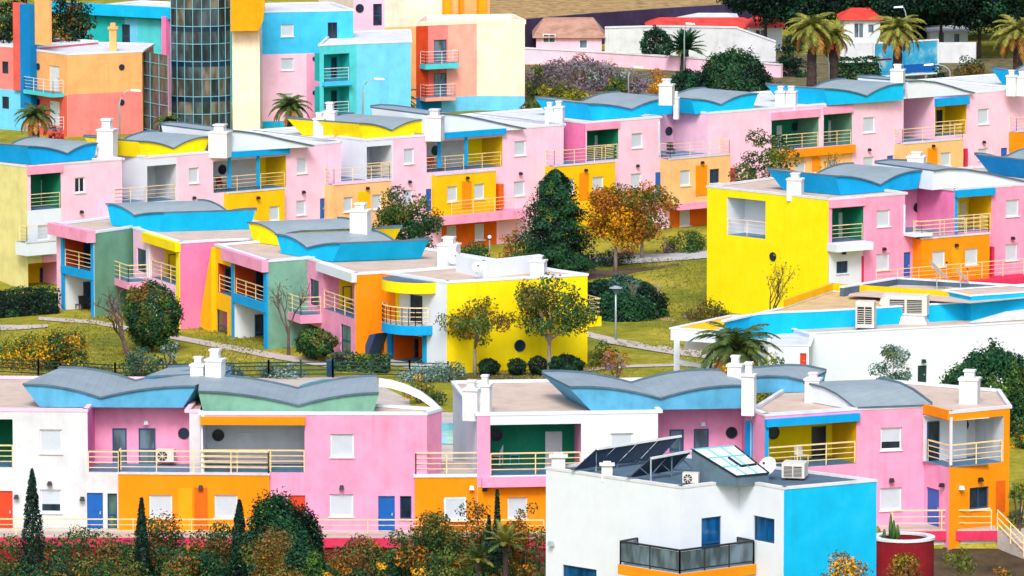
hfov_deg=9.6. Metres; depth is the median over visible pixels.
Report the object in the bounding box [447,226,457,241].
window
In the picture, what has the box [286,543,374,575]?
garden shrub
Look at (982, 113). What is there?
window
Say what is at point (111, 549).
garden shrub
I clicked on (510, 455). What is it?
table
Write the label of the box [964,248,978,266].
window
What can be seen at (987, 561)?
garden soil
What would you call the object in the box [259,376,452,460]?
pool deck
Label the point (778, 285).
bare tree
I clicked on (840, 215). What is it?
door
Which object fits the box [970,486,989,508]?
window
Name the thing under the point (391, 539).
garden shrub
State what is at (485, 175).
terrace house
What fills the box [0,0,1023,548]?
ground
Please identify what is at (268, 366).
fence
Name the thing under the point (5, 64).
window
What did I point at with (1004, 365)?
leafy tree
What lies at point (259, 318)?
door
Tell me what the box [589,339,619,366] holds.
round bush
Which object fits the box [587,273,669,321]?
round bush
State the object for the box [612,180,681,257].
leafy tree
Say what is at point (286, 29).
window
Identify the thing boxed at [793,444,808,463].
plastic chair
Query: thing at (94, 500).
door
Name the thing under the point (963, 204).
door
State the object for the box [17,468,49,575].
cypress tree
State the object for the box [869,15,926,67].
palm tree
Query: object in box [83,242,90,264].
door
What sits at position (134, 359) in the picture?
round bush
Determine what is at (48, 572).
garden shrub
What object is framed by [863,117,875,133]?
window
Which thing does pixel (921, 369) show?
door
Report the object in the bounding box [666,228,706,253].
round bush
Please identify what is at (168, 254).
door
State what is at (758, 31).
window
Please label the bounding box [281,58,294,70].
window
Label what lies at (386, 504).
door
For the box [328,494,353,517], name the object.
window
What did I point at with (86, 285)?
door
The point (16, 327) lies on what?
path
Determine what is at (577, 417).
terrace house
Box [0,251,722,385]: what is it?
grass
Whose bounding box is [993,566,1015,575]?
garden shrub
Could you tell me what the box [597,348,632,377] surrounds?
round bush
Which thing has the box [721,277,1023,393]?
building
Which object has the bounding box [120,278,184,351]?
round bush
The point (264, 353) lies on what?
pavement
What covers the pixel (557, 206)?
conifer tree
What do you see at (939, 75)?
round bush
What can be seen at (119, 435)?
door
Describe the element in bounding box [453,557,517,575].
garden shrub
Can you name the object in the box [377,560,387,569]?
garden shrub
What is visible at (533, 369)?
clipped bush
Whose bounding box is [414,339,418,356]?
door
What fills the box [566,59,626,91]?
round bush
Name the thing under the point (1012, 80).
terrace house
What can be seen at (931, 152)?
door panel
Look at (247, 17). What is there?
apartment block
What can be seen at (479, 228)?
window
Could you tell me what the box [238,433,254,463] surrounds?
door
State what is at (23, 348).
round bush
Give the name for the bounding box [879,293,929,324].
air conditioner
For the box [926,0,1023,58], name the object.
pine tree
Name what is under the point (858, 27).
window
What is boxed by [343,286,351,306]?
door
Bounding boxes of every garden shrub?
[0,533,34,575]
[8,555,76,575]
[13,535,78,573]
[38,524,132,575]
[70,556,148,575]
[94,537,154,560]
[116,509,220,575]
[156,545,229,575]
[172,520,236,575]
[238,525,302,575]
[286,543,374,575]
[327,533,394,575]
[335,567,382,575]
[361,528,411,575]
[374,549,411,575]
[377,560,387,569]
[390,508,460,575]
[410,566,426,575]
[414,522,470,574]
[416,547,474,575]
[430,498,517,575]
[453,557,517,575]
[461,526,530,575]
[501,502,545,575]
[527,544,545,575]
[820,550,873,575]
[883,552,922,575]
[941,547,977,575]
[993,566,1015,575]
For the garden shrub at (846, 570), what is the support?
on the ground at (640, 332)
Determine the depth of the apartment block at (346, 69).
471.36 m
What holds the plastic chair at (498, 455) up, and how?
on the terrace house at (577, 417)
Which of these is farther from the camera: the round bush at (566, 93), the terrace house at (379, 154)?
the round bush at (566, 93)
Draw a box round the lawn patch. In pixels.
[410,383,452,411]
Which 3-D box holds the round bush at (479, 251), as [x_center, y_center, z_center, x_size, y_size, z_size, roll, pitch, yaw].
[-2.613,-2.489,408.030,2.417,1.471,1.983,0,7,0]
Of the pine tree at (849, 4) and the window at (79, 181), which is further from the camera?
the pine tree at (849, 4)
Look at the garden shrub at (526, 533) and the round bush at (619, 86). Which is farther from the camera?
the round bush at (619, 86)
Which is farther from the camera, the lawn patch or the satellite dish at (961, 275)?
the satellite dish at (961, 275)
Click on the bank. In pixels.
(822, 67)
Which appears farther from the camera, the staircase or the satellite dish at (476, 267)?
the satellite dish at (476, 267)
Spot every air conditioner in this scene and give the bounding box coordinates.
[156,448,175,463]
[682,471,699,484]
[782,460,807,479]
[855,300,875,328]
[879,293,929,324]
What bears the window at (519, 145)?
in the terrace house at (485, 175)
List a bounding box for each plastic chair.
[78,295,88,310]
[215,176,226,190]
[427,156,436,169]
[491,446,502,465]
[666,142,674,153]
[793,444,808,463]
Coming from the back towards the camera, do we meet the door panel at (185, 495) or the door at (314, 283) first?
the door at (314, 283)
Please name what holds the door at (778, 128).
in the terrace house at (856, 121)
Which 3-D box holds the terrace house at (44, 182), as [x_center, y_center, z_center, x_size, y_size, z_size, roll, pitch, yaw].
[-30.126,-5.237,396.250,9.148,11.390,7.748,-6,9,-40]
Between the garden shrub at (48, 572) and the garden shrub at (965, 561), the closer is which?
the garden shrub at (965, 561)
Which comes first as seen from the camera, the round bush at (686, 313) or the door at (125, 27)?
the round bush at (686, 313)
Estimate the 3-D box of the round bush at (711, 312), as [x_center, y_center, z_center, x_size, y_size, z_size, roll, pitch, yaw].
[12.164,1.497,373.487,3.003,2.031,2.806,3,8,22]
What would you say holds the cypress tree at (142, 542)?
on the garden soil
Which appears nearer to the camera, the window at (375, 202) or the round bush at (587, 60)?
the window at (375, 202)
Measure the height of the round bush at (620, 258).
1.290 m
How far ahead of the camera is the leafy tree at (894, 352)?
319.81 m
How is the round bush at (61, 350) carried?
on the ground at (640, 332)
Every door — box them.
[0,491,12,527]
[40,268,42,281]
[50,65,58,90]
[50,101,59,125]
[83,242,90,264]
[83,281,90,308]
[87,493,102,527]
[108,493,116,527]
[112,428,126,463]
[122,24,129,41]
[138,248,145,272]
[139,428,155,463]
[168,254,175,275]
[217,309,226,334]
[225,268,230,291]
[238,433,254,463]
[255,270,262,294]
[255,314,263,336]
[288,495,304,509]
[311,279,318,306]
[320,198,323,218]
[331,57,336,77]
[331,90,336,109]
[342,324,350,354]
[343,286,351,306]
[373,4,381,25]
[378,496,394,531]
[411,294,421,323]
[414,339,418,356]
[426,189,430,209]
[434,39,445,61]
[434,73,445,95]
[545,431,561,465]
[564,565,595,575]
[595,135,597,155]
[655,172,659,193]
[669,429,683,452]
[694,429,708,447]
[701,516,719,547]
[776,125,781,145]
[800,353,805,363]
[811,426,825,457]
[828,120,830,141]
[838,212,842,236]
[904,252,909,277]
[918,365,925,381]
[927,421,939,460]
[927,487,938,526]
[936,110,942,131]
[961,202,965,225]
[1001,148,1006,155]
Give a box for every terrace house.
[0,118,121,286]
[0,348,269,531]
[47,199,256,316]
[83,123,232,216]
[114,220,257,328]
[160,121,341,220]
[198,373,442,531]
[200,217,426,349]
[255,102,425,239]
[275,202,495,357]
[365,236,600,373]
[370,104,562,248]
[414,355,825,531]
[474,91,672,237]
[639,78,771,228]
[706,151,964,313]
[745,369,1011,549]
[754,78,904,171]
[857,64,1023,166]
[875,148,1023,283]
[940,64,1023,95]
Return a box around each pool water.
[300,378,333,385]
[442,423,452,443]
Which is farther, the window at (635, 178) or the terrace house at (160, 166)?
the window at (635, 178)
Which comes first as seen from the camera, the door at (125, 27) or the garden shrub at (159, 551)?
the garden shrub at (159, 551)
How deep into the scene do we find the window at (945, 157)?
440.90 m
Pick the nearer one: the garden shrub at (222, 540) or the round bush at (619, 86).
the garden shrub at (222, 540)
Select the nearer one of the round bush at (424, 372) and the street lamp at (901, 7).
the round bush at (424, 372)
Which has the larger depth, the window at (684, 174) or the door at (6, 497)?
the window at (684, 174)
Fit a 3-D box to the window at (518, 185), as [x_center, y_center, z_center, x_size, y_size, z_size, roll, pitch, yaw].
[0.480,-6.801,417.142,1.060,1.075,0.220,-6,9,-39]
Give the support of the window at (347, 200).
in the terrace house at (379, 154)
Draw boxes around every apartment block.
[0,0,97,130]
[23,23,154,136]
[51,0,232,110]
[231,0,264,129]
[262,2,354,127]
[315,29,411,114]
[319,0,489,104]
[415,14,525,111]
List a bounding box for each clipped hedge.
[0,285,62,318]
[329,349,391,373]
[838,55,881,79]
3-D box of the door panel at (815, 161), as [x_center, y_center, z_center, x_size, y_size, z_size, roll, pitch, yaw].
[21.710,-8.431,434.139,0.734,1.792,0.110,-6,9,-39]
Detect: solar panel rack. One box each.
[571,435,681,470]
[626,448,691,480]
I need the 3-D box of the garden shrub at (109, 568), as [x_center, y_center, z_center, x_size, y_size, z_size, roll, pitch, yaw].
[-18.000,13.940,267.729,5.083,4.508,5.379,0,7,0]
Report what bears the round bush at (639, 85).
on the bank
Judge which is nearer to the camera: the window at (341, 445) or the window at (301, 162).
the window at (341, 445)
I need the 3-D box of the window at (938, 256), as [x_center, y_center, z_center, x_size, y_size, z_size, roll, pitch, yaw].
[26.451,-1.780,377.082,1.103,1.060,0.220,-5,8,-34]
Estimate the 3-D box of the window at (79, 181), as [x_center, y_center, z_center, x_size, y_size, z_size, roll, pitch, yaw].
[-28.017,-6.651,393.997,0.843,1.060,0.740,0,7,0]
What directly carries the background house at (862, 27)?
on the ground at (640, 332)
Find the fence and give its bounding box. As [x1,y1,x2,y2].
[0,359,448,377]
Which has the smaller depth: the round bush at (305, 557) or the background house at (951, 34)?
the round bush at (305, 557)
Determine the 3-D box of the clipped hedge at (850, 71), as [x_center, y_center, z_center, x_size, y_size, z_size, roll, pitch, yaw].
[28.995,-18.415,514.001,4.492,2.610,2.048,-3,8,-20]
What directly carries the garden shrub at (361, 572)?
on the ground at (640, 332)
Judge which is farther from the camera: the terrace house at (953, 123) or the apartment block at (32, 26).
the apartment block at (32, 26)
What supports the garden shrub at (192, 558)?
on the ground at (640, 332)
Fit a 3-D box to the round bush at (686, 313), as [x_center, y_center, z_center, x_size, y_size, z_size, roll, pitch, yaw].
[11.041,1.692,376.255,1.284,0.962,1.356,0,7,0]
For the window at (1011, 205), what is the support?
in the terrace house at (985, 243)
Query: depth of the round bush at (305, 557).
265.37 m
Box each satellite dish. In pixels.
[446,250,457,265]
[472,262,481,273]
[759,457,775,473]
[929,260,948,288]
[955,267,968,287]
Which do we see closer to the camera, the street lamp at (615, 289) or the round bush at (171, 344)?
the round bush at (171, 344)
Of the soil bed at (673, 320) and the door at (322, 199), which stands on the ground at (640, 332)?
the soil bed at (673, 320)
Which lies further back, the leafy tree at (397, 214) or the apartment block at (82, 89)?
the apartment block at (82, 89)
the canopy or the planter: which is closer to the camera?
the planter
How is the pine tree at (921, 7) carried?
on the bank
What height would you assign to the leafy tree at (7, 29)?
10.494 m
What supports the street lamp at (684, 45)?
on the bank
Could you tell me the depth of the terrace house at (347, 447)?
282.42 m
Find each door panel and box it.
[178,488,192,531]
[194,488,206,531]
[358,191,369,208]
[462,181,471,207]
[579,172,588,199]
[696,165,706,195]
[812,157,819,171]
[927,147,937,164]
[951,247,962,276]
[996,480,1004,512]
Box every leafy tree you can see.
[0,0,30,43]
[52,0,98,41]
[372,184,445,248]
[433,296,515,375]
[509,272,599,369]
[582,182,654,270]
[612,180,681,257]
[728,128,804,181]
[868,343,912,380]
[939,337,1023,436]
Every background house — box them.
[532,17,604,50]
[645,17,747,29]
[679,13,737,16]
[744,16,785,50]
[836,8,883,42]
[923,25,971,41]
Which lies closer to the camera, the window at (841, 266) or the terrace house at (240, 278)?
the terrace house at (240, 278)
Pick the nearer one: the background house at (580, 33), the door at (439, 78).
the door at (439, 78)
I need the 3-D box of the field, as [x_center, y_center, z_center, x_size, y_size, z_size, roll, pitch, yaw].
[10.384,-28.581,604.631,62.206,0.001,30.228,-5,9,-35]
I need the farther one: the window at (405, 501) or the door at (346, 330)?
the door at (346, 330)
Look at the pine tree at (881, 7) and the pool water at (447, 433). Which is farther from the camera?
the pine tree at (881, 7)
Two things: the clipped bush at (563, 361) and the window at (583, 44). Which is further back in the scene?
the window at (583, 44)
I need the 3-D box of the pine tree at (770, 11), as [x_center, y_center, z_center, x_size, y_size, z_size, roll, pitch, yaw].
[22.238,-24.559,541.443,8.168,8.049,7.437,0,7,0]
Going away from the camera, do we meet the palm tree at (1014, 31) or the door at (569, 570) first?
the door at (569, 570)
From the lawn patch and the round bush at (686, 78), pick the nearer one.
the lawn patch
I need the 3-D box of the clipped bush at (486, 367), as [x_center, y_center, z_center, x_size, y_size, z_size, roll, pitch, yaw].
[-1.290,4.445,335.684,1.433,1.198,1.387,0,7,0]
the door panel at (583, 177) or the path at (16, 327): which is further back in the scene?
the door panel at (583, 177)
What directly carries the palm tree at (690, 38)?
on the bank
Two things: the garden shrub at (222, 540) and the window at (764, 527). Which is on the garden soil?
the garden shrub at (222, 540)
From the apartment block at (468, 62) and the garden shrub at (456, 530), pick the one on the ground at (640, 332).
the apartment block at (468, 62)
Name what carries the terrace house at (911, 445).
on the ground at (640, 332)
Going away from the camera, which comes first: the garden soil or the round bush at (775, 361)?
the garden soil
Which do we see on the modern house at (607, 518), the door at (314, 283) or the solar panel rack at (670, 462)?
the solar panel rack at (670, 462)
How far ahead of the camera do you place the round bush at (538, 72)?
498.61 m
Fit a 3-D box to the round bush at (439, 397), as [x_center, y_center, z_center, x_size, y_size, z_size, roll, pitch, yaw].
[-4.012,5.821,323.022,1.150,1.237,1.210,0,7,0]
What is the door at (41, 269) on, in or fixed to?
in the terrace house at (44, 182)
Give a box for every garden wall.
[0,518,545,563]
[525,4,752,47]
[525,47,782,77]
[605,25,775,61]
[840,42,975,62]
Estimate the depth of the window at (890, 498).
284.53 m
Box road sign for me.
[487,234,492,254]
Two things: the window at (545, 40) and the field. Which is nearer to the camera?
the window at (545, 40)
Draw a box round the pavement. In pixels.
[38,317,356,371]
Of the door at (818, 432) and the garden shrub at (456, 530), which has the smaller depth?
the garden shrub at (456, 530)
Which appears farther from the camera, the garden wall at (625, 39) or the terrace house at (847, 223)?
the garden wall at (625, 39)
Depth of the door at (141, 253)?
360.91 m
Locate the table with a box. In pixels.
[507,454,518,464]
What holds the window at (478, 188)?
in the terrace house at (485, 175)
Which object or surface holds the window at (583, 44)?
in the background house at (580, 33)
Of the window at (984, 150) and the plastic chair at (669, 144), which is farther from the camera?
the window at (984, 150)
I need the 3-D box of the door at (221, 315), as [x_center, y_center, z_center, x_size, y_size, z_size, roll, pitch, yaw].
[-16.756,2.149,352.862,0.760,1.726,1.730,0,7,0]
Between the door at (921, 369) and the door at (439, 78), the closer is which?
the door at (921, 369)
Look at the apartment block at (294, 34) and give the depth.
475.64 m
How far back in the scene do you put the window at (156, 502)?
282.66 m
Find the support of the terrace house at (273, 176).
on the ground at (640, 332)
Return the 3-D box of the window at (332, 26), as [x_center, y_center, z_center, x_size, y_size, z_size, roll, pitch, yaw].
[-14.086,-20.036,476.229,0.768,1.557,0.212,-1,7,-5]
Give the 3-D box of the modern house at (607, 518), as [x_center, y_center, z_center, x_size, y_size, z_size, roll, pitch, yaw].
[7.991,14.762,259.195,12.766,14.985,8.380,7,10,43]
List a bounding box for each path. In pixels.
[0,324,47,329]
[583,364,722,370]
[587,331,717,358]
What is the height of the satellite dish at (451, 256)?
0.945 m
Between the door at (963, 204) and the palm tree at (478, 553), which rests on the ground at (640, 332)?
the palm tree at (478, 553)
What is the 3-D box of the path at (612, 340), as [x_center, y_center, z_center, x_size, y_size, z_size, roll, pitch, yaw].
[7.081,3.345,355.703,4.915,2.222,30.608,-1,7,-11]
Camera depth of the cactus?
275.74 m
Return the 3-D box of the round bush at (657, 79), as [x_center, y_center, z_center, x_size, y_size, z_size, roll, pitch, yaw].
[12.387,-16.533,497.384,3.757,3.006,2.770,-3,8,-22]
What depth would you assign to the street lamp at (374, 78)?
467.20 m
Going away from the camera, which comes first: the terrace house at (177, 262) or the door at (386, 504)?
the door at (386, 504)
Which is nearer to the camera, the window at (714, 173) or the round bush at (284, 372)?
the round bush at (284, 372)
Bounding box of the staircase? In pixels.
[997,507,1023,558]
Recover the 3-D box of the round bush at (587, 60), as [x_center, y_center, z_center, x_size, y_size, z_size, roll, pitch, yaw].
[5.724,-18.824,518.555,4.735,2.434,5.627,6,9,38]
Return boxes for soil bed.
[455,372,544,377]
[578,263,677,278]
[611,314,676,321]
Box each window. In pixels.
[3,61,7,73]
[3,96,8,108]
[38,225,48,239]
[39,429,62,454]
[40,490,62,513]
[74,177,85,193]
[148,495,171,518]
[189,167,199,183]
[213,495,236,518]
[269,206,278,220]
[281,24,294,36]
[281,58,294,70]
[296,158,307,174]
[296,200,306,215]
[328,22,336,37]
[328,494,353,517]
[329,434,354,458]
[343,197,351,212]
[372,194,381,210]
[399,496,411,520]
[403,148,414,164]
[403,190,411,205]
[444,497,465,521]
[447,186,458,202]
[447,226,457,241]
[474,183,485,199]
[475,224,484,240]
[508,497,526,518]
[513,181,525,196]
[514,140,526,156]
[543,34,555,42]
[579,40,587,48]
[593,176,602,192]
[611,433,632,448]
[631,133,643,148]
[631,173,641,187]
[679,210,691,226]
[680,170,691,186]
[710,169,719,183]
[755,29,763,35]
[755,516,773,542]
[796,162,804,171]
[836,261,848,274]
[854,23,863,37]
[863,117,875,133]
[863,156,873,165]
[868,24,873,32]
[875,253,890,271]
[876,209,891,227]
[879,487,900,511]
[880,427,902,451]
[932,250,945,268]
[941,152,951,166]
[954,33,959,41]
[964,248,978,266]
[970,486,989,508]
[978,108,989,125]
[978,148,986,160]
[1005,199,1019,217]
[1005,243,1018,261]
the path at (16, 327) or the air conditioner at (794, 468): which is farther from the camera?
the path at (16, 327)
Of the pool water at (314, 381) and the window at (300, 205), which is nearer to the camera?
the pool water at (314, 381)
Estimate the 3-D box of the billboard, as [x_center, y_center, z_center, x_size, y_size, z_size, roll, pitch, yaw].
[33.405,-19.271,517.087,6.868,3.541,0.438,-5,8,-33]
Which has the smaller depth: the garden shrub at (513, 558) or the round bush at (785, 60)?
the garden shrub at (513, 558)
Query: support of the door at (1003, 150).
in the terrace house at (953, 123)
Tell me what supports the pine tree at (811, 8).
on the ground at (640, 332)
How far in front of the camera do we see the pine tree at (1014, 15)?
543.03 m
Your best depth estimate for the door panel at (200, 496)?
282.45 m
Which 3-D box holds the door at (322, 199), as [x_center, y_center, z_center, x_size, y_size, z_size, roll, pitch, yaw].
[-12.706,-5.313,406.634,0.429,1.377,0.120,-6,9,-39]
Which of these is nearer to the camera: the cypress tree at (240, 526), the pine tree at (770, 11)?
the cypress tree at (240, 526)
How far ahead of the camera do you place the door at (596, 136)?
424.01 m
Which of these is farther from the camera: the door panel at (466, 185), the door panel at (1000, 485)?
the door panel at (466, 185)
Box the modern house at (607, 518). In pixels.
[545,452,877,575]
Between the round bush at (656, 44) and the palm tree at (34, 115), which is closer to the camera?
the palm tree at (34, 115)
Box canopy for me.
[669,315,737,370]
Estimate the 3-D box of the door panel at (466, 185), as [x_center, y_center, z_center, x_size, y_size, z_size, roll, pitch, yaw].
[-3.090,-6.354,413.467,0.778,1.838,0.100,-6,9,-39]
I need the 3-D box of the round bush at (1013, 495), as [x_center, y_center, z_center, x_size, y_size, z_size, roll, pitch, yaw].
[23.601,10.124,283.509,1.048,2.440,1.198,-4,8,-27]
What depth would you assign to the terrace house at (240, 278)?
350.88 m
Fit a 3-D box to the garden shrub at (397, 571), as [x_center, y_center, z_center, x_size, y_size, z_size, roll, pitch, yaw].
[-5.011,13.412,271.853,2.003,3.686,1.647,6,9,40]
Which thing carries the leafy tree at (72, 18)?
on the ground at (640, 332)
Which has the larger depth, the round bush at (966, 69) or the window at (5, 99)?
the round bush at (966, 69)
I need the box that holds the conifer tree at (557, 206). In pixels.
[496,168,610,272]
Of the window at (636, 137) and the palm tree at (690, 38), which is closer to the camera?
the window at (636, 137)
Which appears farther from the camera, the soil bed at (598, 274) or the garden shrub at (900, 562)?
the soil bed at (598, 274)
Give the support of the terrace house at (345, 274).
on the ground at (640, 332)
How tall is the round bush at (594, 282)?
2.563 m
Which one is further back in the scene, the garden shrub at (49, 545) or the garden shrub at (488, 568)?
the garden shrub at (49, 545)
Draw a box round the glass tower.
[143,0,230,131]
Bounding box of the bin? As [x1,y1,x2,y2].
[326,359,334,375]
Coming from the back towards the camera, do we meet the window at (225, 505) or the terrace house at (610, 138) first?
the terrace house at (610, 138)
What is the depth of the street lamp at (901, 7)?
519.32 m
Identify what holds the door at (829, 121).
in the terrace house at (856, 121)
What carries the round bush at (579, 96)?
on the bank
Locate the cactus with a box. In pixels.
[882,514,899,539]
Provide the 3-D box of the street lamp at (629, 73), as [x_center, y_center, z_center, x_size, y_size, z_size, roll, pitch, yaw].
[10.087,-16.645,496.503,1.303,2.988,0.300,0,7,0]
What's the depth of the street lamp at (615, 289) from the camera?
366.29 m
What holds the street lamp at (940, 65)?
on the bank
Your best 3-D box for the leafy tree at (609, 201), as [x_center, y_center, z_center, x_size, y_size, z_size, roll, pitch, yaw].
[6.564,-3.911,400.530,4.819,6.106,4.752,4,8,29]
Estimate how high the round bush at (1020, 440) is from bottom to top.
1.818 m
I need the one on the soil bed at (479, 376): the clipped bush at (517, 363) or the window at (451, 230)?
the clipped bush at (517, 363)
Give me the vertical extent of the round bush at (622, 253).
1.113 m
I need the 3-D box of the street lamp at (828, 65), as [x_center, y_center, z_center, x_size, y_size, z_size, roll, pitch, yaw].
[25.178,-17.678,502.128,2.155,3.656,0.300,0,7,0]
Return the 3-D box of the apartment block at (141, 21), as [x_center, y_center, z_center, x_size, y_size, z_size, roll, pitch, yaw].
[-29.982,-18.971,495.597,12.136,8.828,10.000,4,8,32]
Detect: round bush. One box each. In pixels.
[0,331,47,370]
[26,327,93,371]
[46,127,64,139]
[88,363,125,375]
[119,343,162,375]
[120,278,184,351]
[156,338,179,366]
[225,486,341,575]
[226,362,244,374]
[256,360,307,378]
[291,327,340,359]
[393,359,436,382]
[400,374,434,403]
[426,385,446,405]
[428,360,466,382]
[461,240,489,256]
[498,227,527,257]
[519,99,541,108]
[525,56,591,96]
[525,64,549,99]
[535,80,583,100]
[550,53,602,79]
[562,90,591,100]
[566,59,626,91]
[584,250,635,266]
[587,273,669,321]
[588,276,618,308]
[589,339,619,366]
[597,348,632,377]
[602,74,629,92]
[607,247,635,259]
[611,67,654,93]
[639,25,674,54]
[644,67,679,94]
[655,236,676,253]
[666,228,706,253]
[671,68,700,91]
[681,308,698,319]
[686,297,735,321]
[693,45,773,91]
[756,352,784,403]
[774,34,806,77]
[925,65,948,78]
[944,55,990,76]
[1006,479,1023,530]
[1010,414,1023,447]
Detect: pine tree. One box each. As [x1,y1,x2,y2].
[721,0,805,36]
[782,0,846,43]
[842,0,859,10]
[846,0,939,29]
[880,19,951,39]
[889,0,984,41]
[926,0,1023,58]
[987,2,1023,26]
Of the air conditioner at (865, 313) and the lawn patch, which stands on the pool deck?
the lawn patch
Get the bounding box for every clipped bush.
[477,357,500,375]
[506,357,527,375]
[527,355,546,374]
[546,352,585,370]
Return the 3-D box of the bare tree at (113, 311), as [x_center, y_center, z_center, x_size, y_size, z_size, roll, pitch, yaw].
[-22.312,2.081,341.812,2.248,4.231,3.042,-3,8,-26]
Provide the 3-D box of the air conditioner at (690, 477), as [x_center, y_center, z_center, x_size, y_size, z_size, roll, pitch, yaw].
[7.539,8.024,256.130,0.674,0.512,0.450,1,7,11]
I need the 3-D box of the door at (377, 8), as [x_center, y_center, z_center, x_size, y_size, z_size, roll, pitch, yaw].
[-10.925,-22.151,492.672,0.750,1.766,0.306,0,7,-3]
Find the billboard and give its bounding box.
[872,39,938,77]
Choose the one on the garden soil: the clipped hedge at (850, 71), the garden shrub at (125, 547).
the garden shrub at (125, 547)
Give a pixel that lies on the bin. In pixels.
(328, 367)
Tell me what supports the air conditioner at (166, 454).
attached to the terrace house at (84, 442)
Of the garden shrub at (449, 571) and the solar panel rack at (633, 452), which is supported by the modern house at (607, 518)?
the solar panel rack at (633, 452)
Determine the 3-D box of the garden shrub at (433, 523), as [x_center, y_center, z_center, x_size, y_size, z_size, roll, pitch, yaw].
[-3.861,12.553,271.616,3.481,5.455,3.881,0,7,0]
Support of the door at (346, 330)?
in the terrace house at (345, 274)
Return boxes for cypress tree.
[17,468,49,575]
[130,497,152,575]
[225,499,246,575]
[484,514,493,571]
[491,489,502,575]
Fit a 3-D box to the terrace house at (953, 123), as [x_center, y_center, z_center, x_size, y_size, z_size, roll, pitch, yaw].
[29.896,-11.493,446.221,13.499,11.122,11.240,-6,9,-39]
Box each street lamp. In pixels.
[119,89,140,138]
[362,77,384,113]
[610,286,621,339]
[628,66,642,92]
[683,22,694,70]
[804,52,829,79]
[894,6,906,35]
[924,63,950,76]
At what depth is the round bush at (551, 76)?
501.64 m
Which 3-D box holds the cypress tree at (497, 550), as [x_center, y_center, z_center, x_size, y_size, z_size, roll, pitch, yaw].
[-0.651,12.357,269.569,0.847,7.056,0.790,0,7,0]
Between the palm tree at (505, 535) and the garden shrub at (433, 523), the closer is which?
the palm tree at (505, 535)
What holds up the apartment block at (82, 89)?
on the ground at (640, 332)
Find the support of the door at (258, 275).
in the terrace house at (240, 278)
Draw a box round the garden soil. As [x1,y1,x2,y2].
[0,516,1023,575]
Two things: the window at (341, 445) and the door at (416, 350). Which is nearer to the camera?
the window at (341, 445)
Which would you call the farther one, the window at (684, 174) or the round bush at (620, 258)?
the window at (684, 174)
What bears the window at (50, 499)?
in the terrace house at (84, 442)
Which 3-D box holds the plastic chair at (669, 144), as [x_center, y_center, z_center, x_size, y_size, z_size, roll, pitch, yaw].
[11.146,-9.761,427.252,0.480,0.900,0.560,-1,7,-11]
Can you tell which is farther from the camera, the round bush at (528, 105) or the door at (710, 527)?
the round bush at (528, 105)
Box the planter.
[876,531,934,575]
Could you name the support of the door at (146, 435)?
in the terrace house at (84, 442)
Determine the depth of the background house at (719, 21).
554.58 m
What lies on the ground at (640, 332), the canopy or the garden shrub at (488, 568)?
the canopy
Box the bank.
[525,53,1023,107]
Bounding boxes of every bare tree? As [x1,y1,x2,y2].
[91,286,129,358]
[266,276,318,354]
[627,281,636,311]
[766,254,799,308]
[815,150,843,171]
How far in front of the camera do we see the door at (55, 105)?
469.57 m
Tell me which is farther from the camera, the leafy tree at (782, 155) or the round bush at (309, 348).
the leafy tree at (782, 155)
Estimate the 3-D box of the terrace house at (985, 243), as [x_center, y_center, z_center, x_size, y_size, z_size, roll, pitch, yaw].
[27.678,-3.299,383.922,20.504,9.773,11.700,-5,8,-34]
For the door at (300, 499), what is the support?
in the terrace house at (347, 447)
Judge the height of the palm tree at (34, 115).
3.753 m
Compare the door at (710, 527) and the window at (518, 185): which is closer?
the door at (710, 527)
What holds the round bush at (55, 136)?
on the ground at (640, 332)
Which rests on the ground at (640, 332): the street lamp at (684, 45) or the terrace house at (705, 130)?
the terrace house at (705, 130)
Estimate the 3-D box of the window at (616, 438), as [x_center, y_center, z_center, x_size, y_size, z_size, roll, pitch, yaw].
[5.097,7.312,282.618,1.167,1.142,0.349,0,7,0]
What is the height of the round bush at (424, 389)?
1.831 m
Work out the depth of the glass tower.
469.82 m
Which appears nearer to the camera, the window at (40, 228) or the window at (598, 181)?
the window at (40, 228)
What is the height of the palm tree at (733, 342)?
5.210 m
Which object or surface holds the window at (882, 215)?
in the terrace house at (847, 223)
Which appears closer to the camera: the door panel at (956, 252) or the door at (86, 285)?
the door at (86, 285)
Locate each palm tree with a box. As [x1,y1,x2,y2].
[14,103,55,136]
[153,115,183,131]
[268,93,312,127]
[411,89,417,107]
[459,539,495,575]
[484,519,528,575]
[663,28,706,70]
[688,321,782,372]
[784,12,841,86]
[816,23,854,78]
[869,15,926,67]
[989,14,1023,69]
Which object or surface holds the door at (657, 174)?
in the terrace house at (705, 130)
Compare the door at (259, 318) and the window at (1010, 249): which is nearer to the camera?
the door at (259, 318)
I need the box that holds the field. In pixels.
[490,0,721,18]
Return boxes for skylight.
[692,445,769,486]
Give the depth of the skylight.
256.37 m
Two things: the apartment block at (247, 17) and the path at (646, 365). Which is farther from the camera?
the apartment block at (247, 17)
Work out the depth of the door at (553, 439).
284.81 m
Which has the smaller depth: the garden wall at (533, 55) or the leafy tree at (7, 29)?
the leafy tree at (7, 29)
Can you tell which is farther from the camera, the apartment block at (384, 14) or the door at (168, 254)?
the apartment block at (384, 14)
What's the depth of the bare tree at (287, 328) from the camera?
343.40 m

